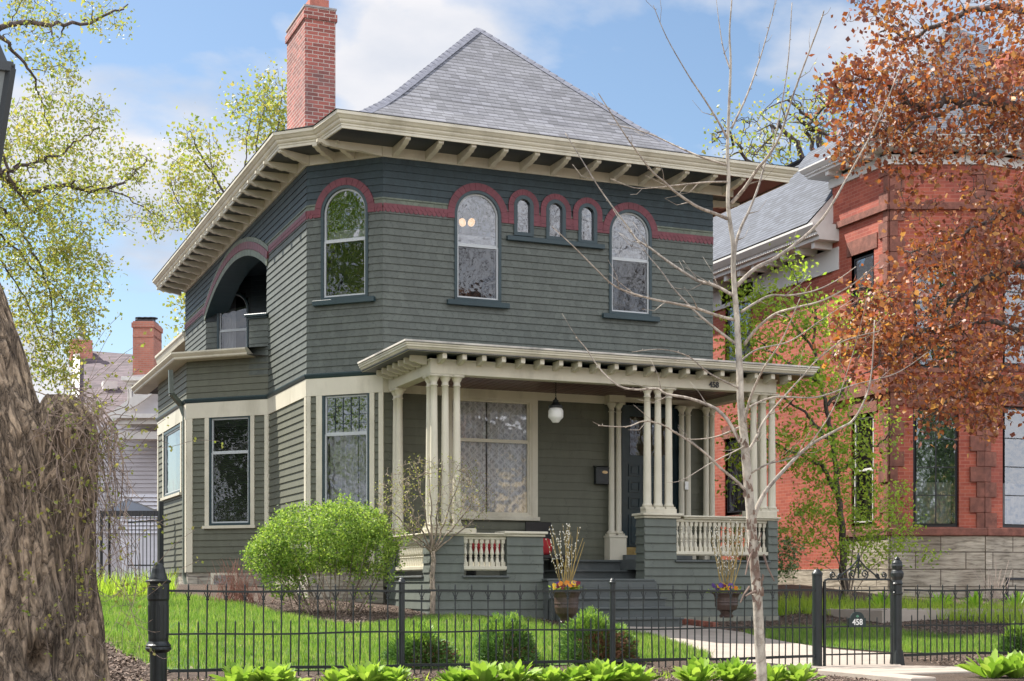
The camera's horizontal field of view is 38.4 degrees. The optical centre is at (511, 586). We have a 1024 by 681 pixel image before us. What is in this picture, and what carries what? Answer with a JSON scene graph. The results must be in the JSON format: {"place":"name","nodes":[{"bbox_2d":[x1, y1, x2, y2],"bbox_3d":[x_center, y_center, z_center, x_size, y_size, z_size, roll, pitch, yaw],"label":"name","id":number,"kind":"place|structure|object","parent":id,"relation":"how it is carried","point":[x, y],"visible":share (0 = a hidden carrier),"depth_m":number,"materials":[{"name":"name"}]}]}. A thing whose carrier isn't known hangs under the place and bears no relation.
{"place":"outdoors","nodes":[
{"label":"outdoors","id":0,"kind":"place"},
{"bbox_2d":[99,592,712,671],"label":"lawn","id":1,"kind":"structure","parent":0,"point":[303,644],"depth_m":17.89,"materials":[{"name":"green plant"}]},
{"bbox_2d":[242,599,561,628],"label":"mulch","id":2,"kind":"object","parent":1,"relation":"on","point":[341,617],"visible":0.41,"depth_m":23.05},
{"bbox_2d":[238,489,412,613],"bbox_3d":[-3.012,-0.534,22.958,2.784,2.027,2.026,0,0,26],"label":"spirea bush","id":3,"kind":"object","parent":2,"relation":"on","point":[365,535],"visible":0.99,"depth_m":22.66,"materials":[{"name":"green plant"}]},
{"bbox_2d":[374,453,496,614],"bbox_3d":[-1.200,-0.832,22.904,1.979,2.596,1.769,0,0,-22],"label":"dwarf tree","id":4,"kind":"object","parent":2,"relation":"on","point":[432,549],"visible":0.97,"depth_m":22.88,"materials":[{"name":"brown plant"}]},
{"bbox_2d":[546,523,584,623],"bbox_3d":[0.803,-0.192,21.590,0.591,1.479,0.493,0,0,-6],"label":"flower pot","id":5,"kind":"object","parent":2,"relation":"on","point":[560,601],"visible":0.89,"depth_m":21.52,"materials":[{"name":"brown ceramic"}]},
{"bbox_2d":[378,618,461,668],"bbox_3d":[-1.016,0.641,16.405,0.904,0.590,0.800,0,0,-22],"label":"evergreen shrub","id":6,"kind":"object","parent":1,"relation":"on","point":[425,648],"visible":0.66,"depth_m":16.25,"materials":[{"name":"green plant"}]},
{"bbox_2d":[474,610,540,666],"bbox_3d":[-0.046,0.607,16.789,0.920,0.688,0.751,0,0,-22],"label":"evergreen shrub","id":7,"kind":"object","parent":1,"relation":"on","point":[508,644],"visible":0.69,"depth_m":16.65,"materials":[{"name":"green plant"}]},
{"bbox_2d":[556,605,628,665],"bbox_3d":[0.933,0.593,17.127,0.876,0.771,0.792,0,0,11],"label":"evergreen shrub","id":8,"kind":"object","parent":1,"relation":"on","point":[592,615],"visible":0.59,"depth_m":16.96,"materials":[{"name":"green plant"}]},
{"bbox_2d":[583,622,640,663],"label":"evergreen shrub","id":9,"kind":"object","parent":1,"relation":"on","point":[633,649],"visible":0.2,"depth_m":17.18,"materials":[{"name":"green plant"}]},
{"bbox_2d":[472,540,499,553],"bbox_3d":[-0.398,-0.653,24.233,0.543,0.230,0.180,0,0,-22],"label":"cushion","id":10,"kind":"object","parent":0,"point":[483,547],"visible":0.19,"depth_m":24.14,"materials":[{"name":"fabric"}]},
{"bbox_2d":[0,0,1023,401],"label":"sky","id":11,"kind":"structure","parent":0,"point":[620,51],"materials":[{"name":"blue"}]},
{"bbox_2d":[100,584,1023,680],"bbox_3d":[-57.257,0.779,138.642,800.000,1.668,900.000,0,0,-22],"label":"ground","id":12,"kind":"structure","parent":0,"point":[907,661],"depth_m":22.87,"materials":[{"name":"green plant"}]},
{"bbox_2d":[0,0,186,680],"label":"old tree","id":13,"kind":"object","parent":12,"relation":"on","point":[23,650],"visible":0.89,"depth_m":12.45,"materials":[{"name":"green plant"}]},
{"bbox_2d":[0,312,222,680],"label":"vine","id":14,"kind":"object","parent":13,"relation":"hanging from","point":[97,406],"visible":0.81,"depth_m":12.12,"materials":[{"name":"brown plant"}]},
{"bbox_2d":[69,317,162,583],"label":"gabled house","id":15,"kind":"structure","parent":12,"relation":"on","point":[143,477],"depth_m":50.00,"materials":[{"name":"grey"}]},
{"bbox_2d":[100,499,158,581],"bbox_3d":[-8.756,-1.016,34.000,1.412,2.033,4.426,0,0,-12],"label":"garden canopy","id":16,"kind":"object","parent":12,"relation":"on","point":[133,507],"visible":0.36,"depth_m":32.39,"materials":[{"name":"metal"}]},
{"bbox_2d":[105,635,168,680],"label":"mulch","id":17,"kind":"object","parent":12,"relation":"on","point":[126,663],"visible":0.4,"depth_m":15.63,"materials":[{"name":"brown wood"}]},
{"bbox_2d":[96,563,179,596],"bbox_3d":[-6.676,-0.131,25.661,2.083,0.619,1.994,0,0,-22],"label":"ground cover","id":18,"kind":"object","parent":12,"relation":"on","point":[108,588],"visible":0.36,"depth_m":25.38,"materials":[{"name":"green plant"}]},
{"bbox_2d":[128,501,163,578],"bbox_3d":[-7.568,-0.936,30.488,0.788,1.652,0.166,0,0,12],"label":"side railing","id":19,"kind":"object","parent":12,"relation":"on","point":[161,529],"visible":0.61,"depth_m":30.49,"materials":[{"name":"black metal"}]},
{"bbox_2d":[145,563,171,680],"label":"iron post","id":20,"kind":"object","parent":12,"relation":"on","point":[158,643],"visible":0.92,"depth_m":14.22,"materials":[{"name":"black metal"}]},
{"bbox_2d":[146,57,286,346],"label":"leafy tree","id":21,"kind":"object","parent":12,"relation":"on","point":[196,211],"visible":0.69,"depth_m":46.48,"materials":[{"name":"green plant"}]},
{"bbox_2d":[197,558,275,602],"bbox_3d":[-4.494,-0.109,24.343,1.398,0.755,0.745,0,0,-34],"label":"twiggy shrub","id":22,"kind":"object","parent":12,"relation":"on","point":[232,586],"visible":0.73,"depth_m":24.23,"materials":[{"name":"plant"}]},
{"bbox_2d":[320,665,358,680],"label":"hosta","id":23,"kind":"object","parent":12,"relation":"on","point":[333,673],"visible":0.96,"depth_m":13.69,"materials":[{"name":"green plant"}]},
{"bbox_2d":[378,665,417,680],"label":"hosta","id":24,"kind":"object","parent":12,"relation":"on","point":[400,673],"visible":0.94,"depth_m":13.83,"materials":[{"name":"green plant"}]},
{"bbox_2d":[435,666,478,680],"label":"hosta","id":25,"kind":"object","parent":12,"relation":"on","point":[452,674],"visible":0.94,"depth_m":13.91,"materials":[{"name":"green plant"}]},
{"bbox_2d":[131,0,819,626],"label":"house","id":26,"kind":"structure","parent":12,"relation":"on","point":[405,326],"depth_m":26.19,"materials":[{"name":"grey wood"}]},
{"bbox_2d":[164,424,179,496],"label":"window","id":27,"kind":"structure","parent":26,"relation":"in","point":[172,436],"depth_m":30.68,"materials":[{"name":"white glass"}]},
{"bbox_2d":[211,573,236,584],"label":"basement window","id":28,"kind":"structure","parent":26,"relation":"in","point":[212,574],"depth_m":28.66,"materials":[{"name":"grey glass"}]},
{"bbox_2d":[209,416,249,525],"bbox_3d":[-5.464,-2.258,28.622,0.945,2.134,0.100,0,0,23],"label":"window","id":29,"kind":"structure","parent":26,"relation":"in","point":[212,452],"depth_m":28.74,"materials":[{"name":"black glass"}]},
{"bbox_2d":[224,296,235,348],"bbox_3d":[-6.533,-5.468,34.083,0.320,2.575,0.076,0,0,21],"label":"curtain","id":30,"kind":"object","parent":26,"relation":"hanging from","point":[230,337],"depth_m":34.08,"materials":[{"name":"fabric"}]},
{"bbox_2d":[216,421,247,511],"bbox_3d":[-5.421,-2.345,28.726,0.825,1.748,0.025,0,0,23],"label":"venetian blind","id":31,"kind":"object","parent":26,"relation":"hanging from","point":[232,469],"visible":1,"depth_m":28.74,"materials":[{"name":"plastic"}]},
{"bbox_2d":[217,292,248,348],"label":"window","id":32,"kind":"structure","parent":26,"relation":"in","point":[219,316],"depth_m":33.82,"materials":[{"name":"grey wood"}]},
{"bbox_2d":[329,428,357,505],"bbox_3d":[-2.916,-2.007,25.498,0.562,1.451,0.076,0,0,21],"label":"curtain","id":33,"kind":"object","parent":26,"relation":"hanging from","point":[343,463],"visible":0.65,"depth_m":25.50,"materials":[{"name":"fabric"}]},
{"bbox_2d":[312,177,375,306],"bbox_3d":[-2.872,-5.931,25.277,1.196,2.168,0.170,0,0,23],"label":"window","id":34,"kind":"structure","parent":26,"relation":"in","point":[338,186],"depth_m":25.30,"materials":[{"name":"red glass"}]},
{"bbox_2d":[322,393,368,511],"bbox_3d":[-2.834,-2.307,25.299,0.926,2.051,0.100,0,0,23],"label":"window","id":35,"kind":"structure","parent":26,"relation":"in","point":[325,434],"depth_m":25.39,"materials":[{"name":"beige wood"}]},
{"bbox_2d":[329,228,364,239],"bbox_3d":[-2.803,-6.074,25.443,0.796,0.200,0.050,0,0,23],"label":"window shade","id":36,"kind":"object","parent":26,"relation":"attached to","point":[344,234],"depth_m":25.46,"materials":[{"name":"fabric"}]},
{"bbox_2d":[359,428,366,506],"bbox_3d":[-2.508,-2.007,25.326,0.283,1.451,0.076,0,0,21],"label":"curtain","id":37,"kind":"object","parent":26,"relation":"hanging from","point":[362,469],"visible":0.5,"depth_m":25.35,"materials":[{"name":"fabric"}]},
{"bbox_2d":[459,205,474,226],"bbox_3d":[-0.813,-6.683,26.543,0.303,0.397,0.124,0,0,-22],"label":"ceiling light","id":38,"kind":"object","parent":26,"relation":"attached to","point":[462,222],"visible":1,"depth_m":26.52,"materials":[{"name":"white"}]},
{"bbox_2d":[460,401,485,511],"bbox_3d":[-0.785,-2.277,25.700,0.698,1.991,0.077,0,0,-22],"label":"curtain","id":39,"kind":"object","parent":26,"relation":"hanging from","point":[472,419],"visible":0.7,"depth_m":25.74,"materials":[{"name":"fabric"}]},
{"bbox_2d":[458,234,493,245],"bbox_3d":[-0.667,-6.060,25.819,0.752,0.200,0.050,0,0,-22],"label":"window shade","id":40,"kind":"object","parent":26,"relation":"attached to","point":[470,239],"depth_m":25.83,"materials":[{"name":"fabric"}]},
{"bbox_2d":[446,183,509,308],"bbox_3d":[-0.598,-5.949,25.653,1.152,2.150,0.170,0,0,-22],"label":"window","id":41,"kind":"structure","parent":26,"relation":"in","point":[480,190],"depth_m":25.66,"materials":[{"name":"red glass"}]},
{"bbox_2d":[448,389,539,520],"bbox_3d":[-0.376,-2.287,25.755,1.835,2.251,0.150,0,0,-22],"label":"window","id":42,"kind":"structure","parent":26,"relation":"in","point":[531,441],"depth_m":25.93,"materials":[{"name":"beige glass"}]},
{"bbox_2d":[487,403,525,512],"bbox_3d":[-0.094,-2.277,25.986,0.738,1.991,0.077,0,0,-22],"label":"curtain","id":43,"kind":"object","parent":26,"relation":"hanging from","point":[506,468],"visible":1,"depth_m":25.98,"materials":[{"name":"fabric"}]},
{"bbox_2d":[508,189,538,236],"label":"window","id":44,"kind":"structure","parent":26,"relation":"in","point":[524,195],"depth_m":25.97,"materials":[{"name":"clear glass"}]},
{"bbox_2d":[525,522,564,578],"bbox_3d":[0.585,-0.628,25.498,0.482,1.000,0.700,0,0,-22],"label":"porch chair","id":45,"kind":"object","parent":26,"relation":"on","point":[538,526],"visible":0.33,"depth_m":25.75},
{"bbox_2d":[543,538,551,554],"bbox_3d":[0.512,-0.698,25.673,0.382,0.300,0.180,0,0,-22],"label":"cushion","id":46,"kind":"object","parent":45,"relation":"on","point":[546,548],"visible":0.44,"depth_m":25.62,"materials":[{"name":"fabric"}]},
{"bbox_2d":[548,382,562,422],"bbox_3d":[0.732,-3.092,24.635,0.254,0.704,0.254,0,0,-22],"label":"porch lamp","id":47,"kind":"object","parent":26,"relation":"hanging from","point":[555,412],"visible":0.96,"depth_m":24.55,"materials":[{"name":"white glass"}]},
{"bbox_2d":[540,194,570,240],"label":"window","id":48,"kind":"structure","parent":26,"relation":"in","point":[561,202],"depth_m":26.21,"materials":[{"name":"red wood"}]},
{"bbox_2d":[572,197,601,243],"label":"window","id":49,"kind":"structure","parent":26,"relation":"in","point":[590,204],"depth_m":26.45,"materials":[{"name":"red wood"}]},
{"bbox_2d":[593,466,608,484],"bbox_3d":[1.635,-2.009,26.497,0.316,0.342,0.125,0,0,-22],"label":"mailbox","id":50,"kind":"object","parent":26,"relation":"attached to","point":[601,475],"visible":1,"depth_m":26.45,"materials":[{"name":"black metal"}]},
{"bbox_2d":[612,249,643,259],"bbox_3d":[2.082,-6.071,26.955,0.746,0.200,0.050,0,0,-22],"label":"window shade","id":51,"kind":"object","parent":26,"relation":"attached to","point":[627,254],"depth_m":26.97,"materials":[{"name":"fabric"}]},
{"bbox_2d":[602,202,659,322],"bbox_3d":[2.151,-5.914,26.788,1.146,2.140,0.170,0,0,-22],"label":"window","id":52,"kind":"structure","parent":26,"relation":"in","point":[635,210],"depth_m":26.80,"materials":[{"name":"red wood"}]},
{"bbox_2d":[621,402,678,554],"bbox_3d":[2.523,-1.964,26.963,1.176,2.769,0.090,0,0,-22],"label":"door","id":53,"kind":"structure","parent":26,"relation":"in","point":[632,438],"depth_m":26.85,"materials":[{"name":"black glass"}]},
{"bbox_2d":[457,659,510,680],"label":"hosta","id":54,"kind":"object","parent":12,"relation":"on","point":[483,670],"visible":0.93,"depth_m":13.88,"materials":[{"name":"green plant"}]},
{"bbox_2d":[168,578,814,678],"bbox_3d":[0.083,0.453,15.746,7.423,1.094,0.091,0,0,-22],"label":"iron fence","id":55,"kind":"object","parent":12,"relation":"on","point":[613,590],"visible":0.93,"depth_m":15.58,"materials":[{"name":"black metal"}]},
{"bbox_2d":[113,664,881,680],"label":"mulch","id":56,"kind":"object","parent":12,"relation":"on","point":[671,678],"visible":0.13,"depth_m":15.04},
{"bbox_2d":[209,662,269,680],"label":"hosta","id":57,"kind":"object","parent":56,"relation":"on","point":[237,672],"visible":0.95,"depth_m":13.56,"materials":[{"name":"green plant"}]},
{"bbox_2d":[246,660,312,680],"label":"hosta","id":58,"kind":"object","parent":56,"relation":"on","point":[280,672],"visible":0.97,"depth_m":13.58,"materials":[{"name":"green plant"}]},
{"bbox_2d":[340,660,393,680],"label":"hosta","id":59,"kind":"object","parent":56,"relation":"on","point":[368,671],"visible":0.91,"depth_m":13.73,"materials":[{"name":"green plant"}]},
{"bbox_2d":[494,659,542,680],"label":"hosta","id":60,"kind":"object","parent":56,"relation":"on","point":[516,672],"visible":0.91,"depth_m":13.99,"materials":[{"name":"green plant"}]},
{"bbox_2d":[556,664,600,680],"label":"hosta","id":61,"kind":"object","parent":56,"relation":"on","point":[576,672],"visible":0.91,"depth_m":14.06,"materials":[{"name":"green plant"}]},
{"bbox_2d":[581,658,628,680],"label":"hosta","id":62,"kind":"object","parent":56,"relation":"on","point":[607,671],"visible":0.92,"depth_m":14.10,"materials":[{"name":"green plant"}]},
{"bbox_2d":[671,656,726,680],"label":"hosta","id":63,"kind":"object","parent":56,"relation":"on","point":[700,669],"visible":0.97,"depth_m":14.24,"materials":[{"name":"green plant"}]},
{"bbox_2d":[710,655,755,680],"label":"hosta","id":64,"kind":"object","parent":56,"relation":"on","point":[737,669],"visible":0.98,"depth_m":14.28,"materials":[{"name":"green plant"}]},
{"bbox_2d":[527,665,573,680],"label":"hosta","id":65,"kind":"object","parent":12,"relation":"on","point":[551,673],"visible":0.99,"depth_m":14.02,"materials":[{"name":"green plant"}]},
{"bbox_2d":[614,661,662,680],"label":"hosta","id":66,"kind":"object","parent":12,"relation":"on","point":[634,672],"visible":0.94,"depth_m":14.13,"materials":[{"name":"green plant"}]},
{"bbox_2d":[552,0,927,680],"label":"bare sapling","id":67,"kind":"object","parent":12,"relation":"on","point":[752,510],"visible":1,"depth_m":12.58,"materials":[{"name":"grey plant"}]},
{"bbox_2d":[767,662,793,680],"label":"hosta","id":68,"kind":"object","parent":12,"relation":"on","point":[775,672],"visible":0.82,"depth_m":14.38,"materials":[{"name":"green plant"}]},
{"bbox_2d":[701,55,870,165],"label":"oak tree","id":69,"kind":"object","parent":12,"relation":"on","point":[819,140],"visible":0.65,"depth_m":50.45,"materials":[{"name":"green plant"}]},
{"bbox_2d":[783,662,825,680],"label":"hosta","id":70,"kind":"object","parent":12,"relation":"on","point":[799,671],"visible":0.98,"depth_m":14.44,"materials":[{"name":"green plant"}]},
{"bbox_2d":[713,235,914,601],"bbox_3d":[5.685,-3.209,28.425,4.140,7.185,2.590,0,0,9],"label":"green maple","id":71,"kind":"object","parent":12,"relation":"on","point":[818,379],"visible":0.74,"depth_m":28.38,"materials":[{"name":"green plant"}]},
{"bbox_2d":[812,569,822,665],"bbox_3d":[3.564,0.395,17.192,0.126,1.210,0.126,0,0,-22],"label":"gate post","id":72,"kind":"object","parent":12,"relation":"on","point":[817,574],"visible":0.91,"depth_m":17.14,"materials":[{"name":"black metal"}]},
{"bbox_2d":[684,607,1023,636],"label":"mulch","id":73,"kind":"object","parent":12,"relation":"on","point":[803,623],"visible":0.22,"depth_m":24.44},
{"bbox_2d":[682,618,717,626],"bbox_3d":[3.034,0.595,24.026,0.106,0.143,0.801,0,0,-40],"label":"brick edging","id":74,"kind":"object","parent":73,"relation":"on","point":[698,622],"visible":0.6,"depth_m":23.93,"materials":[{"name":"brick"}]},
{"bbox_2d":[721,513,807,583],"bbox_3d":[4.666,-0.506,27.529,1.582,1.865,1.189,0,0,-22],"label":"rhododendron","id":75,"kind":"object","parent":73,"relation":"on","point":[790,564],"visible":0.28,"depth_m":27.48,"materials":[{"name":"green plant"}]},
{"bbox_2d":[867,591,910,607],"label":"daylily","id":76,"kind":"object","parent":73,"relation":"on","point":[879,598],"visible":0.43,"depth_m":26.58,"materials":[{"name":"green plant"}]},
{"bbox_2d":[778,591,1023,623],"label":"ground cover","id":77,"kind":"object","parent":73,"relation":"on","point":[793,606],"visible":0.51,"depth_m":26.23,"materials":[{"name":"green plant"}]},
{"bbox_2d":[921,592,957,606],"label":"daylily","id":78,"kind":"object","parent":73,"relation":"on","point":[947,599],"visible":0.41,"depth_m":26.57,"materials":[{"name":"green plant"}]},
{"bbox_2d":[957,591,999,607],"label":"daylily","id":79,"kind":"object","parent":73,"relation":"on","point":[974,598],"visible":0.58,"depth_m":26.75,"materials":[{"name":"green plant"}]},
{"bbox_2d":[778,467,951,599],"bbox_3d":[6.691,-1.036,28.049,3.488,2.696,1.887,0,0,-1],"label":"leafy shrub","id":80,"kind":"object","parent":12,"relation":"on","point":[799,512],"visible":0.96,"depth_m":28.02,"materials":[{"name":"green plant"}]},
{"bbox_2d":[713,24,1023,597],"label":"brick house","id":81,"kind":"structure","parent":12,"relation":"on","point":[844,236],"depth_m":31.65,"materials":[{"name":"red brick"}]},
{"bbox_2d":[727,438,745,515],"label":"window","id":82,"kind":"structure","parent":81,"relation":"in","point":[729,511],"depth_m":36.74,"materials":[{"name":"black glass"}]},
{"bbox_2d":[738,444,744,510],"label":"curtain","id":83,"kind":"object","parent":81,"relation":"hanging from","point":[741,505],"visible":0.12,"depth_m":36.77,"materials":[{"name":"fabric"}]},
{"bbox_2d":[739,306,749,361],"bbox_3d":[5.861,-6.149,36.368,0.077,1.632,1.068,0,0,-22],"label":"curtain","id":84,"kind":"object","parent":81,"relation":"hanging from","point":[747,347],"visible":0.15,"depth_m":36.57,"materials":[{"name":"fabric"}]},
{"bbox_2d":[854,413,873,524],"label":"window","id":85,"kind":"structure","parent":81,"relation":"in","point":[868,415],"depth_m":31.74,"materials":[{"name":"wood"}]},
{"bbox_2d":[854,251,873,338],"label":"window","id":86,"kind":"structure","parent":81,"relation":"in","point":[871,253],"depth_m":31.84,"materials":[{"name":"black glass"}]},
{"bbox_2d":[866,420,872,520],"bbox_3d":[7.810,-2.492,31.651,0.077,2.219,0.655,0,0,-22],"label":"curtain","id":87,"kind":"object","parent":81,"relation":"hanging from","point":[869,459],"visible":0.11,"depth_m":31.78,"materials":[{"name":"fabric"}]},
{"bbox_2d":[916,482,950,522],"bbox_3d":[8.844,-1.761,31.007,0.797,0.870,0.076,0,0,-1],"label":"curtain","id":88,"kind":"object","parent":81,"relation":"hanging from","point":[925,505],"visible":0.96,"depth_m":31.01,"materials":[{"name":"fabric"}]},
{"bbox_2d":[913,267,956,367],"bbox_3d":[8.844,-5.618,30.756,0.957,2.114,0.095,0,0,0],"label":"window","id":89,"kind":"structure","parent":81,"relation":"in","point":[917,269],"depth_m":30.81,"materials":[{"name":"black glass"}]},
{"bbox_2d":[913,408,957,526],"bbox_3d":[8.844,-2.492,30.756,0.957,2.492,0.095,0,0,0],"label":"window","id":90,"kind":"structure","parent":81,"relation":"in","point":[935,524],"depth_m":30.81,"materials":[{"name":"black wood"}]},
{"bbox_2d":[1003,483,1023,523],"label":"curtain","id":91,"kind":"object","parent":81,"relation":"hanging from","point":[1013,509],"visible":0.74,"depth_m":31.40,"materials":[{"name":"fabric"}]},
{"bbox_2d":[1003,406,1023,527],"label":"window","id":92,"kind":"structure","parent":81,"relation":"in","point":[1018,408],"depth_m":31.10,"materials":[{"name":"white glass"}]},
{"bbox_2d":[817,669,972,680],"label":"sidewalk","id":93,"kind":"structure","parent":12,"relation":"on","point":[911,675],"depth_m":15.37,"materials":[{"name":"concrete"}]},
{"bbox_2d":[805,0,1023,457],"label":"red maple","id":94,"kind":"object","parent":12,"relation":"on","point":[998,276],"visible":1,"depth_m":17.10,"materials":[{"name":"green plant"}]},
{"bbox_2d":[906,654,1022,665],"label":"mulch","id":95,"kind":"object","parent":12,"relation":"on","point":[957,658],"visible":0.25,"depth_m":18.35,"materials":[{"name":"wood"}]},
{"bbox_2d":[954,648,1023,677],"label":"hosta","id":96,"kind":"object","parent":12,"relation":"on","point":[991,666],"visible":0.97,"depth_m":15.31,"materials":[{"name":"green plant"}]},
{"bbox_2d":[971,558,1011,604],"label":"dry shrub","id":97,"kind":"object","parent":12,"relation":"on","point":[995,595],"visible":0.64,"depth_m":27.50,"materials":[{"name":"plant"}]},
{"bbox_2d":[989,650,1023,677],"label":"hosta","id":98,"kind":"object","parent":12,"relation":"on","point":[1015,660],"visible":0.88,"depth_m":15.26,"materials":[{"name":"green plant"}]},
{"bbox_2d":[997,622,1023,654],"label":"evergreen shrub","id":99,"kind":"object","parent":12,"relation":"on","point":[1017,639],"visible":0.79,"depth_m":19.53,"materials":[{"name":"green plant"}]},
{"bbox_2d":[998,591,1023,606],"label":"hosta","id":100,"kind":"object","parent":12,"relation":"on","point":[1012,598],"visible":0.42,"depth_m":27.06,"materials":[{"name":"green plant"}]},
{"bbox_2d":[626,625,962,670],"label":"path","id":101,"kind":"structure","parent":0,"point":[874,666],"depth_m":18.96,"materials":[{"name":"concrete"}]},
{"bbox_2d":[707,519,745,617],"bbox_3d":[3.302,-0.275,22.620,0.610,1.500,0.493,0,0,16],"label":"flower pot","id":102,"kind":"object","parent":101,"relation":"on","point":[723,603],"visible":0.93,"depth_m":22.52,"materials":[{"name":"brown metal"}]},
{"bbox_2d":[890,557,904,664],"bbox_3d":[4.611,0.345,17.625,0.154,1.410,0.154,0,0,-22],"label":"gate post","id":103,"kind":"object","parent":101,"relation":"on","point":[897,574],"visible":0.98,"depth_m":17.57,"materials":[{"name":"black metal"}]},
{"bbox_2d":[823,553,894,665],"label":"garden gate","id":104,"kind":"structure","parent":103,"relation":"attached to","point":[856,619],"depth_m":17.35,"materials":[{"name":"black metal"}]},
{"bbox_2d":[904,584,1023,661],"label":"iron fence","id":105,"kind":"object","parent":103,"relation":"attached to","point":[941,653],"visible":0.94,"depth_m":17.94,"materials":[{"name":"black metal"}]},
{"bbox_2d":[745,621,1001,652],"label":"lawn","id":106,"kind":"structure","parent":0,"point":[883,640],"depth_m":20.62,"materials":[{"name":"plant"}]},
{"bbox_2d":[802,607,1023,622],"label":"neighbour path","id":107,"kind":"structure","parent":0,"point":[875,613],"depth_m":25.15,"materials":[{"name":"concrete"}]},
{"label":"sidewalk","id":108,"kind":"structure","parent":0,"visible":0},
{"bbox_2d":[0,45,15,168],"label":"street lantern","id":109,"kind":"object","parent":108,"relation":"on","point":[7,73],"visible":1,"depth_m":7.40,"materials":[{"name":"metal"}]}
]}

